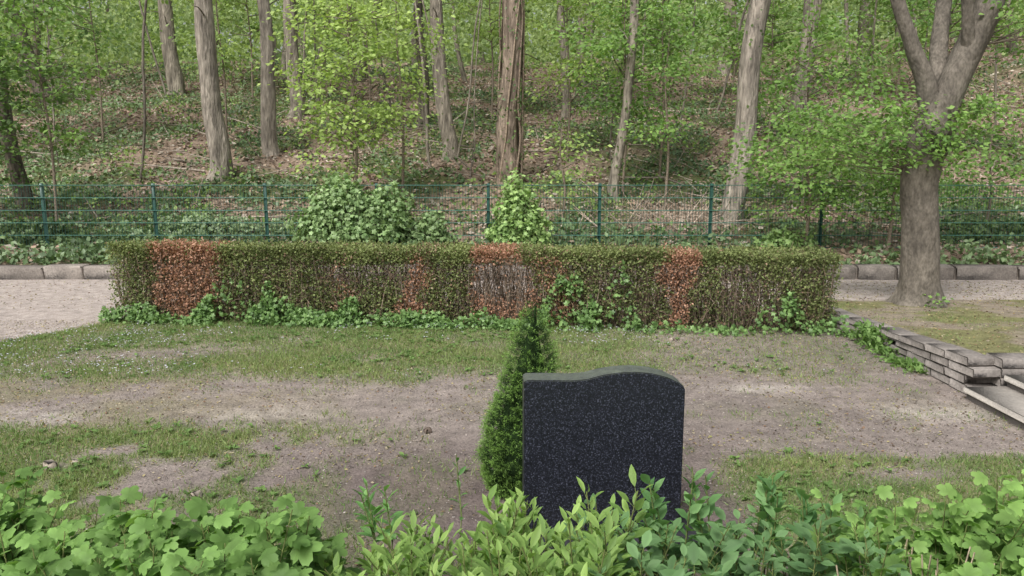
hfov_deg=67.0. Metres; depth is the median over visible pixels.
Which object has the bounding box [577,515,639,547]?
forsythia sprig
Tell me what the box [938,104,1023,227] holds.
sapling tree
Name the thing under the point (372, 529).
wild sprig
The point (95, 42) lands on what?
sapling tree
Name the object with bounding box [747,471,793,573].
elder sprig
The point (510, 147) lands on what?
deciduous tree
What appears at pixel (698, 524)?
elder sprig
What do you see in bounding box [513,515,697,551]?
gravestone plinth
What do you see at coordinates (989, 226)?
ivy shrub
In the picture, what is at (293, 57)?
deciduous tree
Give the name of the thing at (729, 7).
deciduous tree
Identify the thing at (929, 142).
shade tree
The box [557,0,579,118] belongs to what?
deciduous tree
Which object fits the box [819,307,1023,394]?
dry stone retaining wall
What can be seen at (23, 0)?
sky
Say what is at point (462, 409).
fallen catkins and petals
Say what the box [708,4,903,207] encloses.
sapling tree
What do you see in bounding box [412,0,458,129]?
deciduous tree
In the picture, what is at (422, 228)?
ivy shrub
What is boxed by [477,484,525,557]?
forsythia sprig
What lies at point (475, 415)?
gravel chips
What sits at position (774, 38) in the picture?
sapling tree
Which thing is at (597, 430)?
gravestone
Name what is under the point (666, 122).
sapling tree
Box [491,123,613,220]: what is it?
sapling tree
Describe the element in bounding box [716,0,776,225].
deciduous tree
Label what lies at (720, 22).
sapling tree
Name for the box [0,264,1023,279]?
stone kerb
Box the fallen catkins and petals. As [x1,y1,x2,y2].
[0,319,1023,565]
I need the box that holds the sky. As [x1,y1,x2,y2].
[10,0,931,61]
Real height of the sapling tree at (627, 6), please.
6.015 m
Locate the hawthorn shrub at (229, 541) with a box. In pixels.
[0,466,361,575]
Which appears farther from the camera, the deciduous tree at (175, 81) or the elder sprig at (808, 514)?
the deciduous tree at (175, 81)
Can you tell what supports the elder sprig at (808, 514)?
on the ground at (166, 476)
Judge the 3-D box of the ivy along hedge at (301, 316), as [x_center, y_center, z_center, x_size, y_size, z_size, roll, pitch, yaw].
[-0.535,0.071,7.731,7.598,0.753,0.363,1,10,5]
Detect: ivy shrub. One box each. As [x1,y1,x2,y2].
[0,212,150,246]
[102,211,310,241]
[280,170,416,247]
[384,206,461,246]
[481,167,556,245]
[753,228,820,251]
[882,213,1023,245]
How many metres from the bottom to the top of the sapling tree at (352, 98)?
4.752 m
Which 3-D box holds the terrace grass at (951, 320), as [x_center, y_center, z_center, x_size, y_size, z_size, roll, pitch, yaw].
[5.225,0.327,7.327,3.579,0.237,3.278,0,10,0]
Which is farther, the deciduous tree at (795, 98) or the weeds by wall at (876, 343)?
the deciduous tree at (795, 98)
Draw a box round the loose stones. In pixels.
[42,337,673,495]
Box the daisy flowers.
[0,320,824,373]
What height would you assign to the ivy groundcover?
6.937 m
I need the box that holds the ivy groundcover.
[0,35,1023,264]
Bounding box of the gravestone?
[522,365,684,532]
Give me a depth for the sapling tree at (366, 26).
20.37 m
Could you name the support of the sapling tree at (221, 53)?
on the ground at (166, 476)
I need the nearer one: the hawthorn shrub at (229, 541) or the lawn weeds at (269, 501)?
the hawthorn shrub at (229, 541)
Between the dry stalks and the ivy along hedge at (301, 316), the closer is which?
the dry stalks
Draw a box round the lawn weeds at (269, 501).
[3,319,1022,573]
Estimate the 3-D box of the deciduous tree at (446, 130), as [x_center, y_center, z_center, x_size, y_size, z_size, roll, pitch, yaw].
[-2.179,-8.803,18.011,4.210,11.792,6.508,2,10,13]
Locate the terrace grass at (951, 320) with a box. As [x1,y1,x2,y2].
[838,301,1023,352]
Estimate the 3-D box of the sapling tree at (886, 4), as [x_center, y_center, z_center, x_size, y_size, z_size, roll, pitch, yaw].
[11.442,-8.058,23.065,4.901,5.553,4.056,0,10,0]
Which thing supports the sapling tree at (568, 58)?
on the ground at (166, 476)
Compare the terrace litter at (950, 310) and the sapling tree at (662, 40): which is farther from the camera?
the sapling tree at (662, 40)
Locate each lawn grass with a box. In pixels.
[0,318,941,394]
[0,408,1023,575]
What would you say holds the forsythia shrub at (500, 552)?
on the ground at (166, 476)
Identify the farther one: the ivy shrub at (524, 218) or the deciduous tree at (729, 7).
the deciduous tree at (729, 7)
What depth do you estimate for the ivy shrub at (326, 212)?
11.95 m
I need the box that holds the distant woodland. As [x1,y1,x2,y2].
[0,0,1023,183]
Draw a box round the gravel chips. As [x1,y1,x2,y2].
[0,319,1023,560]
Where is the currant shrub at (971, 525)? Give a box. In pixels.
[788,469,1023,575]
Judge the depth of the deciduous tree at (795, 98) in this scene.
21.41 m
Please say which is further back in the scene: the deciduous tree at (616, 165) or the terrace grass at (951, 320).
the deciduous tree at (616, 165)
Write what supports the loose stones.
on the ground at (166, 476)
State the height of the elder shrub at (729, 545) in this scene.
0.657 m
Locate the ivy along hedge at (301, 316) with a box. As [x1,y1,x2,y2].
[98,259,852,337]
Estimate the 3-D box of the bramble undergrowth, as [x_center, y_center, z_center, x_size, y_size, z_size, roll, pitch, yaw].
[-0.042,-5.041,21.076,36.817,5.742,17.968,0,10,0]
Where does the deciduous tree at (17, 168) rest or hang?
on the ground at (166, 476)
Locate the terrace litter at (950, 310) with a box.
[796,280,1023,353]
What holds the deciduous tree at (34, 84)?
on the ground at (166, 476)
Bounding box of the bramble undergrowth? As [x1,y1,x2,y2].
[0,38,1023,236]
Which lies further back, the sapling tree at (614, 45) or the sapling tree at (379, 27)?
the sapling tree at (379, 27)
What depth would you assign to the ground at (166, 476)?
5.76 m
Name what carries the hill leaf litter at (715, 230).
on the ground at (166, 476)
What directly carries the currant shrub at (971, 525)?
on the ground at (166, 476)
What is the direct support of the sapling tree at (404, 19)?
on the ground at (166, 476)
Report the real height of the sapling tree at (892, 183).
2.820 m
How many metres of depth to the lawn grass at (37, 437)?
4.28 m
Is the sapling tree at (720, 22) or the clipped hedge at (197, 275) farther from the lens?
the sapling tree at (720, 22)
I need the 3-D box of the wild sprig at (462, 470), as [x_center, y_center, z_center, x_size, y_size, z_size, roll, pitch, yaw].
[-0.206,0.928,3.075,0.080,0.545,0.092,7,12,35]
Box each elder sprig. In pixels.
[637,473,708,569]
[683,464,722,574]
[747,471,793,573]
[784,489,842,575]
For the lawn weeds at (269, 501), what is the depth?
4.62 m
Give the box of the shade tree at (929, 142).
[748,0,1023,308]
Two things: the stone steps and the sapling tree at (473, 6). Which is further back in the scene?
the sapling tree at (473, 6)
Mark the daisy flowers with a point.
(232, 332)
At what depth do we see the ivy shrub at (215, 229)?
13.13 m
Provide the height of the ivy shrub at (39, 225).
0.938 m
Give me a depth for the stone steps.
5.29 m
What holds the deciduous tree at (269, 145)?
on the ground at (166, 476)
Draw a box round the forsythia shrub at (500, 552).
[309,464,653,575]
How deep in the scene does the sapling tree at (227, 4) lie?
24.96 m
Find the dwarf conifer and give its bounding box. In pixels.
[472,299,561,499]
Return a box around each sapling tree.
[0,0,48,80]
[0,0,125,226]
[0,28,52,192]
[12,0,193,142]
[152,0,280,133]
[212,0,303,100]
[251,0,454,195]
[294,0,416,135]
[296,0,395,101]
[336,0,472,198]
[442,0,553,123]
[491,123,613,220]
[520,0,625,162]
[542,0,709,191]
[573,0,666,107]
[593,0,731,179]
[609,0,726,208]
[678,94,899,245]
[680,0,749,103]
[701,0,845,150]
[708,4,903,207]
[767,80,976,249]
[831,0,960,104]
[863,0,1023,94]
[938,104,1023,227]
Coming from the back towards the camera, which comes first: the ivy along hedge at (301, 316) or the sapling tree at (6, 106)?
the sapling tree at (6, 106)
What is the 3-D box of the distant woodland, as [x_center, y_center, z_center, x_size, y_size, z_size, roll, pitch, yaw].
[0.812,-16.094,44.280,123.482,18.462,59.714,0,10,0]
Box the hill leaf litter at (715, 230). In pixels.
[0,35,1023,266]
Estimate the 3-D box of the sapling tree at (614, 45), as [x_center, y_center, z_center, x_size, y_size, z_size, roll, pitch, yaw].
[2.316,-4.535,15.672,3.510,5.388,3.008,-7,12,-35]
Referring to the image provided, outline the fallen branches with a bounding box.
[0,63,1023,244]
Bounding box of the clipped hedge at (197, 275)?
[103,236,844,332]
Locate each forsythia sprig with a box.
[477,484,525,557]
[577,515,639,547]
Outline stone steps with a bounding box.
[963,375,1023,429]
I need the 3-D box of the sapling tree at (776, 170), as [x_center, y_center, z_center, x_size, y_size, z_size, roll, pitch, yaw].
[4.554,-1.686,11.989,2.895,2.491,2.952,-9,13,-43]
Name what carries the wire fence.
on the ground at (166, 476)
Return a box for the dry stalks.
[836,539,994,575]
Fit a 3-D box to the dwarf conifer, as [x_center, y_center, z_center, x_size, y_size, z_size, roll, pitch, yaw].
[0.058,0.563,3.924,0.526,1.038,0.509,0,10,0]
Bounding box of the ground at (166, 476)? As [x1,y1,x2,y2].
[0,34,1023,575]
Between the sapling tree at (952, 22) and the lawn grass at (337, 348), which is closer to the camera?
the lawn grass at (337, 348)
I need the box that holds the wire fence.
[0,183,1023,247]
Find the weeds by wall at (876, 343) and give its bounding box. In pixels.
[826,317,928,374]
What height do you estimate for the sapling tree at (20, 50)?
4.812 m
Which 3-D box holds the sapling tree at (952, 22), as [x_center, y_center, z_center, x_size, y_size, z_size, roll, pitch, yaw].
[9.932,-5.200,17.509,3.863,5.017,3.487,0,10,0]
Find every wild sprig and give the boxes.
[352,478,403,550]
[449,455,467,568]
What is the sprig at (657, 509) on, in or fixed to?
on the ground at (166, 476)
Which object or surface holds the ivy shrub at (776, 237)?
on the ground at (166, 476)
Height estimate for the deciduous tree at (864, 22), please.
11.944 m
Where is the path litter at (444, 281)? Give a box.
[1,279,1023,309]
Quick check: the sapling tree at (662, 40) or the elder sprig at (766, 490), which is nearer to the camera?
the elder sprig at (766, 490)
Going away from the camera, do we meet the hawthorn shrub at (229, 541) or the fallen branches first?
the hawthorn shrub at (229, 541)
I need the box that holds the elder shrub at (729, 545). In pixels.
[563,493,911,575]
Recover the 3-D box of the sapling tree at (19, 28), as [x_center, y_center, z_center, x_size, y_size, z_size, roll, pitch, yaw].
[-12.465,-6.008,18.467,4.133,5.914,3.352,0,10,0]
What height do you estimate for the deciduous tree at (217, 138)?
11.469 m
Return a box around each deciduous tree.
[0,19,36,211]
[1,0,60,105]
[143,0,185,94]
[192,0,234,181]
[257,0,284,157]
[283,0,326,119]
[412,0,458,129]
[426,0,458,160]
[486,0,544,187]
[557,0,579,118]
[607,0,640,200]
[716,0,736,75]
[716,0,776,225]
[787,0,818,131]
[856,0,873,58]

